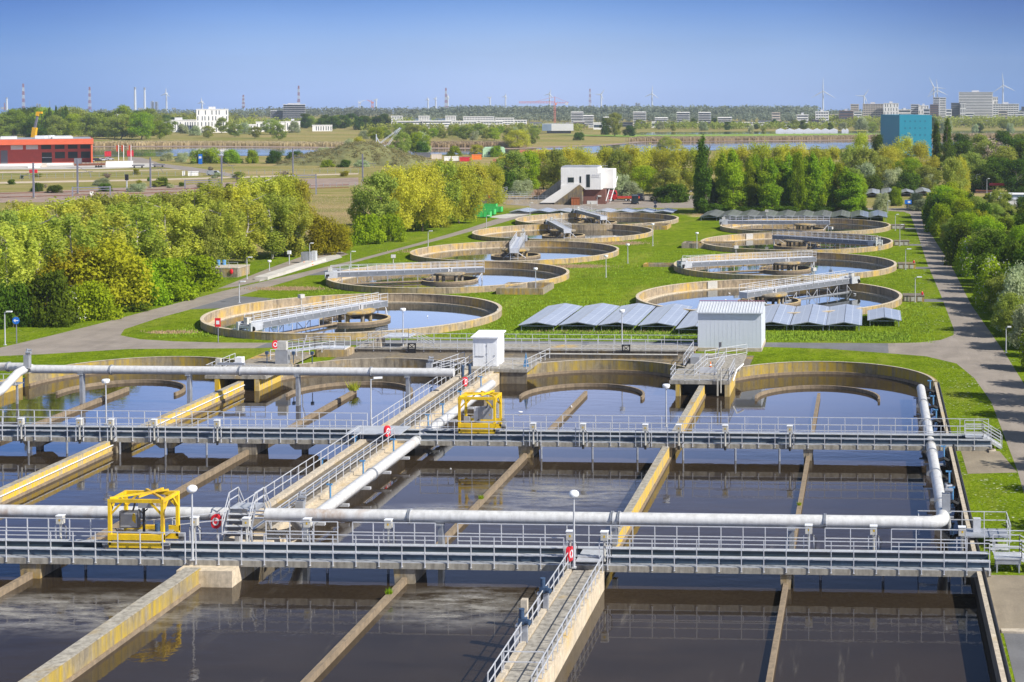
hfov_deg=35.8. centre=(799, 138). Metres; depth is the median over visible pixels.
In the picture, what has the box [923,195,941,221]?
shrub
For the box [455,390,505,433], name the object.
inspection carriage
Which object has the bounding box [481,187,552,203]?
inlet works
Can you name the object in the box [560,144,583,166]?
willow tree
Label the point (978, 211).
shrub
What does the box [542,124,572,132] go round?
grey hall
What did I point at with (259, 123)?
office block
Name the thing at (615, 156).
alder tree
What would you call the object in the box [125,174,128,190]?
rail signal
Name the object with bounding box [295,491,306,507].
valve drive
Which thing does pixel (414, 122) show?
apartment block
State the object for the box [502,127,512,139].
alder tree
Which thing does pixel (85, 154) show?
window
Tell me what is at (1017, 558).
bridge stairs
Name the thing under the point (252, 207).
birch tree
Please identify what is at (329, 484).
valve spindle
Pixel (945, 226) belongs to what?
alder tree
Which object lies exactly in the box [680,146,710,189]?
willow tree
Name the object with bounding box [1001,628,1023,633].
kerb
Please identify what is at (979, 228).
shrub
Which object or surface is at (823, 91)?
wind turbine
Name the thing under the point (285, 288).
dry grass
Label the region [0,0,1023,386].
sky
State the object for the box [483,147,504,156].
shelter
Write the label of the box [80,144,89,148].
window
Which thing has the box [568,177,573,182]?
window
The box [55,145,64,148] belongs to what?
window
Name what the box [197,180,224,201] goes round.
willow tree
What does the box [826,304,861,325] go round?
solar table
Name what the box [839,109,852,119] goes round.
tower block
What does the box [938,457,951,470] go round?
branch pipe
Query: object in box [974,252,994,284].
shrub
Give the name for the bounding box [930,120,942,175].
poplar tree
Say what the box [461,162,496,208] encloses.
willow tree
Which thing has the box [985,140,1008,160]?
bare tree
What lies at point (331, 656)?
guide wall
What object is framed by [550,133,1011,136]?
dyke
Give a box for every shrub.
[0,278,35,328]
[7,179,14,183]
[24,269,81,327]
[30,182,44,191]
[30,244,100,315]
[46,185,63,192]
[46,285,88,322]
[67,238,159,310]
[71,279,124,320]
[92,177,110,184]
[97,183,113,191]
[113,284,149,311]
[120,258,174,305]
[125,182,146,191]
[133,169,140,174]
[144,256,202,301]
[155,177,170,185]
[159,152,173,160]
[174,152,188,161]
[174,253,222,291]
[178,124,188,133]
[188,124,202,135]
[188,148,202,163]
[202,147,222,163]
[211,172,223,177]
[219,149,243,163]
[237,123,251,133]
[245,149,258,163]
[265,150,281,163]
[284,150,301,159]
[287,120,300,132]
[305,213,353,254]
[320,159,334,166]
[332,223,353,250]
[335,159,350,166]
[340,171,348,175]
[349,213,386,244]
[353,160,369,166]
[358,130,369,138]
[372,212,406,241]
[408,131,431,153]
[411,208,428,230]
[415,141,428,152]
[427,203,451,227]
[446,145,462,155]
[470,130,478,139]
[490,145,502,156]
[500,171,516,192]
[508,178,533,195]
[573,131,584,139]
[611,172,629,195]
[617,180,642,198]
[649,186,666,201]
[656,121,664,128]
[657,183,690,202]
[696,203,728,212]
[699,122,708,130]
[735,205,766,210]
[770,205,799,213]
[812,205,839,211]
[838,122,846,129]
[852,204,874,211]
[853,116,868,129]
[855,161,875,177]
[865,174,883,193]
[871,191,889,210]
[882,166,902,187]
[887,171,922,193]
[887,186,903,205]
[904,191,922,208]
[909,198,924,210]
[918,173,939,191]
[921,190,937,214]
[921,193,939,221]
[923,194,943,225]
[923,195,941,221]
[923,205,949,231]
[929,202,950,236]
[939,121,952,132]
[939,214,951,236]
[941,218,970,253]
[942,223,973,265]
[948,233,956,253]
[952,234,974,268]
[954,236,988,277]
[960,208,979,216]
[965,191,974,199]
[969,224,991,247]
[971,124,978,131]
[971,253,1004,301]
[971,255,983,283]
[972,209,989,219]
[972,254,1010,308]
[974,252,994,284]
[975,202,994,221]
[982,193,991,198]
[993,245,1005,260]
[993,266,1023,330]
[997,238,1023,273]
[1006,123,1014,132]
[1007,303,1023,349]
[1013,260,1023,277]
[1014,213,1023,243]
[1018,328,1023,368]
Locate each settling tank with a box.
[200,293,501,340]
[326,261,569,293]
[410,241,618,264]
[472,224,653,242]
[515,212,678,229]
[636,279,901,317]
[674,252,896,279]
[701,232,892,253]
[720,218,890,233]
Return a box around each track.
[0,169,178,172]
[0,173,357,183]
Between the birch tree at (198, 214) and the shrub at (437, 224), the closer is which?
the birch tree at (198, 214)
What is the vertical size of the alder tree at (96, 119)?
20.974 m
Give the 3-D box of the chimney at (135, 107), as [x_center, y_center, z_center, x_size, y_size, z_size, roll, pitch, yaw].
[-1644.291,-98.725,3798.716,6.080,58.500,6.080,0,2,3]
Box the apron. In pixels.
[332,356,753,365]
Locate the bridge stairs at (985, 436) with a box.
[964,420,1002,448]
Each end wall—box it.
[25,356,234,386]
[282,358,479,379]
[475,359,685,377]
[735,361,937,393]
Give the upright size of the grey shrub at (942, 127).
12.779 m
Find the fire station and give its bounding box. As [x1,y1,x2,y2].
[0,135,92,163]
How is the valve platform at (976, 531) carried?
on the ground at (994, 496)
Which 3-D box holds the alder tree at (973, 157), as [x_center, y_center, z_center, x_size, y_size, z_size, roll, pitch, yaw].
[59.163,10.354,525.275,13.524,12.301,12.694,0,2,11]
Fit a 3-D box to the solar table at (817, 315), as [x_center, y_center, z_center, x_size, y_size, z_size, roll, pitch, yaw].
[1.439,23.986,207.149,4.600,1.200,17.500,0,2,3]
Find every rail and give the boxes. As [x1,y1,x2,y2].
[0,184,348,193]
[0,187,346,197]
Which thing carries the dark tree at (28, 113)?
on the ground at (994, 496)
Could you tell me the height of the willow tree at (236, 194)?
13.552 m
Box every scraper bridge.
[236,292,387,332]
[325,254,484,284]
[504,229,528,259]
[544,213,575,238]
[571,202,610,223]
[677,245,815,272]
[719,210,829,229]
[739,267,860,301]
[772,227,882,249]
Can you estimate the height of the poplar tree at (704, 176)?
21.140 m
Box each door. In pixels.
[42,152,51,162]
[486,343,495,365]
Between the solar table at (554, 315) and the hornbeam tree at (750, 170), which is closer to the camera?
the solar table at (554, 315)
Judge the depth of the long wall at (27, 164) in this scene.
689.08 m
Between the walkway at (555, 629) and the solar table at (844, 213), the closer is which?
the walkway at (555, 629)
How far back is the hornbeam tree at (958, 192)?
355.88 m
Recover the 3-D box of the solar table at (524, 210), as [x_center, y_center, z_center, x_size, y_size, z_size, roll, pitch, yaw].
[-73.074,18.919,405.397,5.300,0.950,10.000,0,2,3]
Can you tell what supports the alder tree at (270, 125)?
on the ground at (994, 496)
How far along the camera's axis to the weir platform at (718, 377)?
163.72 m
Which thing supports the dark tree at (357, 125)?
on the ground at (994, 496)
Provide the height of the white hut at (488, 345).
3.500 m
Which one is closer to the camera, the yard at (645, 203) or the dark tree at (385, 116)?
the yard at (645, 203)
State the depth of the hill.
693.29 m
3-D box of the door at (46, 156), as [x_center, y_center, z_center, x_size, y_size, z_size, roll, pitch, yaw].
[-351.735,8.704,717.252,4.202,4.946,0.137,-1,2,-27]
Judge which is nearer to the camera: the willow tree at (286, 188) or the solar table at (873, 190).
the willow tree at (286, 188)
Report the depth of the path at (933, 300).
228.43 m
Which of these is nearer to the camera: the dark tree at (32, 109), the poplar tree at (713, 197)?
the poplar tree at (713, 197)
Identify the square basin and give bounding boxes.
[496,282,553,294]
[637,223,670,229]
[643,263,673,266]
[682,241,736,247]
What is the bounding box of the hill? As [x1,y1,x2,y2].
[273,142,433,165]
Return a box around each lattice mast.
[22,84,24,107]
[88,87,91,109]
[297,86,299,102]
[445,88,446,106]
[589,89,590,105]
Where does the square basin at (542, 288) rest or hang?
on the ground at (994, 496)
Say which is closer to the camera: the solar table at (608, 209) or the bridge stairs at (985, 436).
the bridge stairs at (985, 436)
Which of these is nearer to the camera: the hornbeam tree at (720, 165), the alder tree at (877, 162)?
the hornbeam tree at (720, 165)
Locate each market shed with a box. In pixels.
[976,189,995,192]
[990,192,1023,199]
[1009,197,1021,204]
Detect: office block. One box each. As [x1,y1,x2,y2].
[164,117,195,131]
[196,107,228,132]
[256,119,284,131]
[285,119,300,130]
[312,125,332,130]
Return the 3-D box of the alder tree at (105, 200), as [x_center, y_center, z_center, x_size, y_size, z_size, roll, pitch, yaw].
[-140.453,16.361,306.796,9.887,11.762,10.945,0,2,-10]
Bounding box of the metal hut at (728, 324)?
[696,300,766,351]
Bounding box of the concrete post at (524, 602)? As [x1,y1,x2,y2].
[521,598,528,627]
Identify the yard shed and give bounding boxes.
[414,152,429,157]
[431,154,441,158]
[444,156,450,160]
[452,156,458,160]
[460,157,470,160]
[472,154,481,159]
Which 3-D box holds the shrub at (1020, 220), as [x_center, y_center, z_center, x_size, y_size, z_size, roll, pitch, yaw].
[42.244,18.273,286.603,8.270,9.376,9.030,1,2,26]
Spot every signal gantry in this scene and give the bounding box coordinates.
[72,186,110,196]
[184,179,218,187]
[292,174,316,194]
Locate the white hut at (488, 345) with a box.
[471,330,505,365]
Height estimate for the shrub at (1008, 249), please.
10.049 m
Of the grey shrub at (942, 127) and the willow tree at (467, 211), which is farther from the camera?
the grey shrub at (942, 127)
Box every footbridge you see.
[0,409,991,450]
[0,517,1023,576]
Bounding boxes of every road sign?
[12,317,19,342]
[215,318,220,342]
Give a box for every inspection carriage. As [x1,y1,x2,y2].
[102,487,185,549]
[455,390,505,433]
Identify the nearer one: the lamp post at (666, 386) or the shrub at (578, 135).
the lamp post at (666, 386)
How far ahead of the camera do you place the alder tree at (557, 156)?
495.24 m
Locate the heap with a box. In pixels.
[502,189,545,195]
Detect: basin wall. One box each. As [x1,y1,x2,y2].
[0,375,22,392]
[934,382,1011,681]
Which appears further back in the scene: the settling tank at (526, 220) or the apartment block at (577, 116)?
the apartment block at (577, 116)
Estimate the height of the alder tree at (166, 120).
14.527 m
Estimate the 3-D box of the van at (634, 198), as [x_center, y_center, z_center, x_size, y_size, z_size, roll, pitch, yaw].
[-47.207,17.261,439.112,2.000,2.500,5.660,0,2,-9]
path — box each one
[191,296,273,308]
[218,252,347,288]
[259,254,341,281]
[310,268,346,274]
[492,212,531,217]
[916,267,931,268]
[924,299,943,301]
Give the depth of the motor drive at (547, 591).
89.36 m
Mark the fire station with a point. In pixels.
(47, 149)
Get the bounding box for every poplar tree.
[43,112,49,134]
[48,107,52,134]
[59,108,65,135]
[64,105,68,135]
[690,169,701,212]
[693,134,713,213]
[708,179,719,203]
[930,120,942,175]
[939,118,956,180]
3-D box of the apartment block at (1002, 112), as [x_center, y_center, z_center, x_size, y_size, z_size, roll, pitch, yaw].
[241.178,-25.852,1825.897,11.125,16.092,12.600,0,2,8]
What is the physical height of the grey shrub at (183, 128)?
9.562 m
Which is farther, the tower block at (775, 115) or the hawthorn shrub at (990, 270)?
the tower block at (775, 115)
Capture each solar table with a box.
[510,208,536,213]
[518,303,582,330]
[530,208,556,212]
[551,208,571,213]
[558,303,619,325]
[593,208,616,211]
[599,303,655,329]
[613,208,636,211]
[634,208,656,212]
[638,303,692,330]
[654,208,676,213]
[676,308,697,333]
[700,209,724,216]
[719,209,742,219]
[738,209,760,217]
[756,210,777,217]
[765,304,795,330]
[776,210,795,217]
[790,304,828,329]
[794,210,813,217]
[813,210,832,217]
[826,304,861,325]
[831,210,850,218]
[850,210,868,218]
[867,188,879,193]
[867,307,901,322]
[869,210,887,219]
[881,187,891,193]
[901,188,914,192]
[914,187,930,192]
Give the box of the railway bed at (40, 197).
[0,177,357,202]
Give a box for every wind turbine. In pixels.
[161,90,169,110]
[645,86,658,107]
[813,85,834,109]
[855,89,868,103]
[928,78,938,96]
[994,73,1014,103]
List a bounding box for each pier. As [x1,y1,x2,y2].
[20,564,60,578]
[23,441,50,449]
[112,442,130,452]
[155,443,181,451]
[237,443,267,454]
[290,444,315,452]
[394,569,425,583]
[518,446,538,457]
[660,448,675,458]
[780,574,792,589]
[803,449,812,460]
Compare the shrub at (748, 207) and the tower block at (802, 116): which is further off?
the tower block at (802, 116)
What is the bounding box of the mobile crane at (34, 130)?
[31,112,42,136]
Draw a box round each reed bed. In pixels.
[93,140,399,146]
[381,141,526,147]
[625,133,1021,141]
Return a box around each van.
[206,171,219,175]
[631,195,638,203]
[637,193,644,200]
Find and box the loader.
[609,190,639,201]
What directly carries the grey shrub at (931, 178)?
on the ground at (994, 496)
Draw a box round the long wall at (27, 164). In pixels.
[0,163,72,165]
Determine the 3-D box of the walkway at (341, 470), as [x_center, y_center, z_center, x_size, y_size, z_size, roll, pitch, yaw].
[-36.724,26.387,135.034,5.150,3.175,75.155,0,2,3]
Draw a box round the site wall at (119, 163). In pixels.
[106,161,132,166]
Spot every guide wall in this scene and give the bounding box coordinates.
[0,387,128,441]
[0,391,356,596]
[56,379,185,395]
[286,381,412,396]
[300,391,586,681]
[519,383,644,399]
[755,385,879,401]
[766,393,819,681]
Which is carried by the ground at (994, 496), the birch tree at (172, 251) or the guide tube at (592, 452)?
the birch tree at (172, 251)
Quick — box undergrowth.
[276,140,428,164]
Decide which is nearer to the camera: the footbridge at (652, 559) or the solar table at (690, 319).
the footbridge at (652, 559)
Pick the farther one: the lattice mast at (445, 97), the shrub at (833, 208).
the lattice mast at (445, 97)
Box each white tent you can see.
[776,128,812,131]
[813,128,837,131]
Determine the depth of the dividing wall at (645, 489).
123.78 m
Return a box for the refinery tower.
[151,101,157,109]
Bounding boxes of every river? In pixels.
[93,139,1007,156]
[635,131,1023,134]
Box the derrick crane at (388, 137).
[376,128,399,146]
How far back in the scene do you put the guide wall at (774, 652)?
93.83 m
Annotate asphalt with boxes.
[1003,633,1023,681]
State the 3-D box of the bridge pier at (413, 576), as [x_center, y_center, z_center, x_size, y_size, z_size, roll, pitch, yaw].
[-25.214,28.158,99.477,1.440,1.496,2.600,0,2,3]
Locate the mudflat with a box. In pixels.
[93,138,998,148]
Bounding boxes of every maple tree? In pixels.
[0,108,28,135]
[27,107,53,128]
[59,112,81,135]
[111,105,131,124]
[126,111,155,139]
[148,121,173,138]
[366,127,384,140]
[408,131,430,151]
[421,128,429,136]
[429,128,438,137]
[452,126,465,135]
[486,127,500,139]
[497,126,504,132]
[511,149,541,188]
[629,165,657,193]
[892,156,922,178]
[925,185,954,204]
[948,211,977,235]
[965,215,1006,237]
[983,213,996,226]
[1007,224,1023,246]
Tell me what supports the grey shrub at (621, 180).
on the ground at (994, 496)
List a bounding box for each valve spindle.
[326,483,332,498]
[359,460,364,473]
[933,409,937,427]
[941,445,945,466]
[946,470,950,492]
[949,486,954,509]
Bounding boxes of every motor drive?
[513,608,531,646]
[535,577,551,613]
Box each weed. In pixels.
[345,380,361,390]
[385,588,392,594]
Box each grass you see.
[141,195,702,333]
[159,250,934,342]
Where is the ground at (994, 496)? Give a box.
[0,114,1023,681]
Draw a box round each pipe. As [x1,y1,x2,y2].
[0,362,32,372]
[0,366,29,395]
[0,505,246,540]
[31,365,454,406]
[264,508,950,548]
[290,380,495,530]
[913,384,953,530]
[925,389,935,399]
[928,405,939,415]
[932,419,942,430]
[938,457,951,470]
[943,483,957,497]
[950,500,961,514]
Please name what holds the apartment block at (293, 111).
on the ground at (994, 496)
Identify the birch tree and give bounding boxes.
[0,200,35,241]
[0,220,43,318]
[7,213,66,308]
[24,196,85,256]
[46,211,104,265]
[58,196,106,253]
[71,209,139,253]
[93,201,138,246]
[103,204,167,262]
[111,191,146,215]
[116,192,169,248]
[142,201,195,261]
[168,203,211,263]
[172,189,215,237]
[191,184,240,233]
[194,199,248,265]
[226,194,273,262]
[235,176,263,209]
[240,176,281,228]
[252,192,295,258]
[278,201,314,256]
[347,191,374,223]
[430,159,462,226]
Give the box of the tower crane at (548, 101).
[519,97,567,122]
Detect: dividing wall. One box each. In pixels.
[0,381,244,504]
[18,567,200,681]
[591,385,705,578]
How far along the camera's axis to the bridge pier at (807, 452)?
131.61 m
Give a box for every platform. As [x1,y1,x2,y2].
[0,374,23,403]
[146,487,270,541]
[205,335,334,390]
[287,336,353,356]
[433,348,549,383]
[669,342,746,396]
[918,510,1010,550]
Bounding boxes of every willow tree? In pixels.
[0,203,49,270]
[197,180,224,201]
[216,180,259,240]
[257,172,304,230]
[285,176,317,230]
[352,136,365,141]
[375,161,430,234]
[399,160,455,230]
[427,158,460,209]
[437,158,486,223]
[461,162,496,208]
[468,144,482,155]
[480,161,508,204]
[487,152,524,177]
[502,128,531,147]
[530,146,557,189]
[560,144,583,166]
[570,145,601,188]
[595,144,621,166]
[614,142,643,181]
[629,143,658,189]
[647,145,677,183]
[665,145,695,189]
[669,138,683,149]
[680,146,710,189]
[708,143,731,181]
[731,143,760,187]
[742,140,774,164]
[767,141,792,185]
[791,141,808,159]
[802,145,833,171]
[824,145,844,166]
[851,130,869,161]
[875,144,906,170]
[889,133,918,170]
[903,139,940,174]
[954,154,970,193]
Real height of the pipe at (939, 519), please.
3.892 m
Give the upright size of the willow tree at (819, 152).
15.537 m
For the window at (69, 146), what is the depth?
721.98 m
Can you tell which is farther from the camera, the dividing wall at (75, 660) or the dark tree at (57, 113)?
the dark tree at (57, 113)
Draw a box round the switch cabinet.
[301,251,316,261]
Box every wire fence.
[0,168,358,178]
[310,182,361,187]
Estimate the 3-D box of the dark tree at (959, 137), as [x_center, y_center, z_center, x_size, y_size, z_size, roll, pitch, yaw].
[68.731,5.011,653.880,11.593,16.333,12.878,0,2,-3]
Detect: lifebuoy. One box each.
[211,514,221,540]
[272,340,276,348]
[384,425,390,441]
[462,377,467,388]
[566,546,572,568]
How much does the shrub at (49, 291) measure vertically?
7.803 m
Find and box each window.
[11,145,22,149]
[26,145,37,148]
[41,145,50,148]
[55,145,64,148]
[55,152,64,157]
[68,145,77,148]
[68,152,77,157]
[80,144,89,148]
[81,151,89,157]
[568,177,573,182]
[586,174,589,187]
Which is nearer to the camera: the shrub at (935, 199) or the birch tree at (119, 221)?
the birch tree at (119, 221)
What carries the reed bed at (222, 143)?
on the ground at (994, 496)
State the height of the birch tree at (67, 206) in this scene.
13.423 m
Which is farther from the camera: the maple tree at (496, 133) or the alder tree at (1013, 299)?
the maple tree at (496, 133)
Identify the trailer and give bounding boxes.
[74,158,105,167]
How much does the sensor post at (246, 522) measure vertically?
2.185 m
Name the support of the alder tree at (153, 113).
on the ground at (994, 496)
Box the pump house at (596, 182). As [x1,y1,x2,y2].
[535,165,617,204]
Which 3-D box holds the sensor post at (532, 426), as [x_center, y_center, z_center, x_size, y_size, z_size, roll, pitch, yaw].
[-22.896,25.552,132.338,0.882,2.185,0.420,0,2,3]
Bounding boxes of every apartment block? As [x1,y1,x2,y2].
[270,110,282,120]
[283,104,305,119]
[391,116,402,124]
[396,121,421,125]
[419,116,429,120]
[422,120,451,127]
[445,116,455,120]
[452,121,476,125]
[463,116,493,122]
[480,121,502,127]
[495,118,513,124]
[514,120,526,128]
[571,112,583,122]
[583,115,593,126]
[633,112,646,126]
[655,117,667,127]
[676,112,689,124]
[698,112,710,123]
[717,117,731,123]
[854,112,861,117]
[924,109,929,114]
[946,109,951,118]
[965,113,973,120]
[998,110,1007,118]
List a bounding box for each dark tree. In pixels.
[6,114,20,134]
[17,110,35,134]
[18,106,40,133]
[20,118,46,136]
[42,111,71,135]
[91,112,112,136]
[297,113,310,126]
[300,117,311,128]
[315,118,324,124]
[323,116,340,128]
[337,115,351,127]
[345,113,358,125]
[351,117,363,129]
[358,116,373,129]
[370,117,380,126]
[374,116,384,126]
[380,113,390,124]
[599,117,610,134]
[621,125,635,135]
[724,121,730,129]
[752,169,761,206]
[799,120,808,128]
[827,123,833,129]
[832,173,848,209]
[869,132,884,174]
[932,116,938,129]
[943,208,966,224]
[952,132,973,155]
[952,139,974,176]
[969,166,999,191]
[969,227,1010,274]
[977,123,983,130]
[981,155,1018,188]
[989,129,1012,154]
[993,216,1014,239]
[998,158,1023,192]
[999,195,1014,213]
[999,246,1023,284]
[1000,135,1023,176]
[1010,140,1023,177]
[1013,195,1023,210]
[1014,202,1023,227]
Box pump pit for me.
[212,260,249,276]
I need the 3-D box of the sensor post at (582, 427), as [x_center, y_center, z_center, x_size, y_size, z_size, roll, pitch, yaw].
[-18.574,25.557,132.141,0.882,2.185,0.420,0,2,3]
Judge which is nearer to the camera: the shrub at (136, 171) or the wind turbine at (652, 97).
the shrub at (136, 171)
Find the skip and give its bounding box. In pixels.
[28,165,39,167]
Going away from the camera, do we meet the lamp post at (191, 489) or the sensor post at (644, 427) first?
the lamp post at (191, 489)
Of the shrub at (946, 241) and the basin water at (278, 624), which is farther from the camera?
the shrub at (946, 241)
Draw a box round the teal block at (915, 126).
[881,114,931,155]
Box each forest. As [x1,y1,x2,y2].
[1,108,270,117]
[44,112,257,121]
[228,116,437,126]
[232,106,432,116]
[360,122,588,131]
[389,111,656,121]
[417,104,819,116]
[634,120,839,128]
[646,111,838,121]
[808,107,1020,115]
[808,114,1023,122]
[828,116,1023,127]
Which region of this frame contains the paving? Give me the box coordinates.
[987,575,1023,632]
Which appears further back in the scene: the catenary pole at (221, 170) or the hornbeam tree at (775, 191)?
the catenary pole at (221, 170)
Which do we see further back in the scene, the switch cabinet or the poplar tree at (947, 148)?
the poplar tree at (947, 148)
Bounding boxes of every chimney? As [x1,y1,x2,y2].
[134,87,136,109]
[144,88,145,108]
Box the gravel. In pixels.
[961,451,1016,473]
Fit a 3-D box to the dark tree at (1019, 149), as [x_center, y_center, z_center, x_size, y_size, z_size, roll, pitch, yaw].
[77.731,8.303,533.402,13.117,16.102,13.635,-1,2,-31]
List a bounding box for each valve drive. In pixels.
[23,349,31,367]
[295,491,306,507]
[426,356,433,367]
[942,484,952,513]
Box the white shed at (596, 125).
[593,122,601,128]
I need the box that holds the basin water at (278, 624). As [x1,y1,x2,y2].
[0,372,996,681]
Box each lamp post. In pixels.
[4,311,11,344]
[102,379,109,424]
[186,485,197,560]
[370,377,381,424]
[400,308,405,345]
[569,490,578,568]
[619,309,624,346]
[662,384,669,426]
[915,276,921,301]
[1005,326,1010,352]
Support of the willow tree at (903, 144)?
on the ground at (994, 496)
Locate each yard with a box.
[0,163,153,168]
[508,194,708,207]
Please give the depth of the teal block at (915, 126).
803.65 m
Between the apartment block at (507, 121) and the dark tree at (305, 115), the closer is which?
the dark tree at (305, 115)
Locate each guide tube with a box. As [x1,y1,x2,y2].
[27,441,29,452]
[164,442,166,454]
[591,447,593,458]
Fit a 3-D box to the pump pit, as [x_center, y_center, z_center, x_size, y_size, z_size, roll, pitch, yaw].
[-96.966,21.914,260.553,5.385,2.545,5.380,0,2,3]
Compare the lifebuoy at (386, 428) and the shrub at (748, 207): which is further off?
the shrub at (748, 207)
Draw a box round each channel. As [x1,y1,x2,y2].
[254,258,325,279]
[340,328,697,361]
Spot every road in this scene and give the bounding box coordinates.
[0,206,637,355]
[128,157,231,176]
[256,340,888,352]
[867,208,1023,490]
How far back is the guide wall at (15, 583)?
125.09 m
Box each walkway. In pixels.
[176,354,499,587]
[487,549,606,681]
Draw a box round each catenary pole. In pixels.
[22,163,35,198]
[75,160,92,193]
[148,158,162,187]
[221,156,234,183]
[291,148,303,173]
[361,154,373,180]
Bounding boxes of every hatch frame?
[408,343,415,352]
[622,345,629,353]
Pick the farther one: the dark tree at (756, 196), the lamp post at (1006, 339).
the dark tree at (756, 196)
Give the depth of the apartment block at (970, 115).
1819.82 m
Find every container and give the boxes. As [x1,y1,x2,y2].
[127,150,133,154]
[188,171,198,175]
[475,209,495,214]
[476,206,502,211]
[476,211,491,216]
[478,203,497,205]
[571,197,579,204]
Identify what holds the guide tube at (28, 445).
hanging from the footbridge at (558, 437)
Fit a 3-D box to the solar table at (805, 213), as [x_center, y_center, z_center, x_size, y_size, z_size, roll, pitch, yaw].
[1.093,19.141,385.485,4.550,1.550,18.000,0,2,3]
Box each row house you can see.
[573,121,584,127]
[622,122,632,126]
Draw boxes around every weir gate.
[707,281,716,288]
[746,233,752,238]
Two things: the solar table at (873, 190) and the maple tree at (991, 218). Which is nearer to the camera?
the maple tree at (991, 218)
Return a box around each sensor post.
[17,417,25,442]
[55,514,66,538]
[75,418,84,443]
[107,418,115,443]
[150,419,158,443]
[189,516,201,540]
[213,419,221,444]
[241,516,253,541]
[302,517,314,541]
[383,518,395,542]
[529,422,538,447]
[564,529,577,563]
[579,423,588,448]
[599,530,611,563]
[641,423,650,449]
[676,424,684,449]
[721,424,730,449]
[787,425,795,450]
[803,523,816,548]
[868,524,881,549]
[956,525,969,550]
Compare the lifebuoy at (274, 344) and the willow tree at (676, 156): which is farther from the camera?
the willow tree at (676, 156)
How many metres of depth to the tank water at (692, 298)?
233.24 m
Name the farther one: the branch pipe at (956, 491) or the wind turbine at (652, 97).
the wind turbine at (652, 97)
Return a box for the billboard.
[198,154,201,163]
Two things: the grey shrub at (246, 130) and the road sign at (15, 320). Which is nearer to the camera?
the road sign at (15, 320)
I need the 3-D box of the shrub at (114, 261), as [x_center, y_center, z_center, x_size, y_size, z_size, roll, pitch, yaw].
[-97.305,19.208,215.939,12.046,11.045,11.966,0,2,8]
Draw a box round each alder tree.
[0,113,14,136]
[0,208,37,272]
[45,114,67,135]
[58,105,90,122]
[74,111,106,137]
[77,192,120,220]
[99,114,133,138]
[101,119,121,138]
[122,113,157,137]
[139,107,163,129]
[140,190,191,247]
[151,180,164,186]
[160,118,177,132]
[187,210,226,261]
[201,125,215,137]
[214,117,230,132]
[226,123,243,135]
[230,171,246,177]
[248,126,261,137]
[257,195,311,255]
[260,119,280,134]
[271,124,287,139]
[309,115,316,127]
[350,170,400,228]
[383,130,393,138]
[387,168,437,229]
[391,123,405,134]
[391,132,411,151]
[403,123,416,133]
[406,124,424,134]
[437,130,447,138]
[447,125,455,135]
[457,125,475,139]
[458,169,484,206]
[470,123,486,134]
[480,128,492,139]
[489,149,528,182]
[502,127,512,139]
[517,122,524,130]
[524,128,539,143]
[539,148,570,186]
[604,112,622,135]
[606,148,635,187]
[635,119,645,127]
[653,167,684,186]
[655,136,675,151]
[670,124,676,130]
[839,144,863,168]
[840,167,863,188]
[851,146,882,169]
[867,121,878,132]
[869,155,893,181]
[915,165,942,189]
[934,156,968,193]
[939,221,949,240]
[940,218,952,241]
[943,163,976,182]
[958,151,988,184]
[966,227,998,253]
[968,196,994,216]
[970,133,994,155]
[971,139,1004,166]
[980,274,1008,311]
[986,144,1017,169]
[986,189,1015,218]
[988,202,1004,224]
[990,291,1023,335]
[997,119,1008,129]
[1002,305,1020,341]
[1013,132,1023,139]
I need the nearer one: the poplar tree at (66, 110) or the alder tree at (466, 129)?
the alder tree at (466, 129)
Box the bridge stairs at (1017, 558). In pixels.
[992,534,1023,572]
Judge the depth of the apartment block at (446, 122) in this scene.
1561.41 m
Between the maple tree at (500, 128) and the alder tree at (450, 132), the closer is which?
the alder tree at (450, 132)
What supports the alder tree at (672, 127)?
on the ground at (994, 496)
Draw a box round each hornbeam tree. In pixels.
[714,152,727,202]
[716,147,747,210]
[734,159,748,206]
[742,155,759,205]
[750,154,760,192]
[756,156,774,210]
[758,158,783,210]
[773,154,789,205]
[779,152,797,205]
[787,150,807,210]
[801,156,818,210]
[803,151,824,210]
[817,156,835,205]
[820,156,837,205]
[827,162,843,207]
[833,166,859,210]
[834,171,864,211]
[855,173,868,204]
[937,191,968,212]
[943,181,957,191]
[946,189,968,204]
[949,198,974,213]
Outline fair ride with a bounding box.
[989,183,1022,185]
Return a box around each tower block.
[772,112,779,120]
[797,113,807,123]
[815,110,828,123]
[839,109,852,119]
[850,104,858,115]
[863,102,882,118]
[883,101,898,113]
[899,108,910,113]
[911,104,919,114]
[918,104,928,114]
[930,104,938,116]
[933,97,939,114]
[940,97,945,117]
[951,103,959,117]
[959,90,992,117]
[960,103,965,118]
[993,97,997,103]
[993,102,1018,117]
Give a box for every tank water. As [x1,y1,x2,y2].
[214,303,489,332]
[338,269,557,287]
[422,247,606,260]
[484,230,641,238]
[530,218,666,223]
[647,288,889,311]
[686,260,884,274]
[733,224,876,231]
[737,239,869,249]
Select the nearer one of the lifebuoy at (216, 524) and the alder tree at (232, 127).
the lifebuoy at (216, 524)
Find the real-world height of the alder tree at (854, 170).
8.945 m
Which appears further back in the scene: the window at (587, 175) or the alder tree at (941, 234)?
the window at (587, 175)
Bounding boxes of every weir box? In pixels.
[891,224,904,228]
[894,240,909,245]
[897,260,915,268]
[903,292,924,301]
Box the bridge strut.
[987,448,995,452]
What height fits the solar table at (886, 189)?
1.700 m

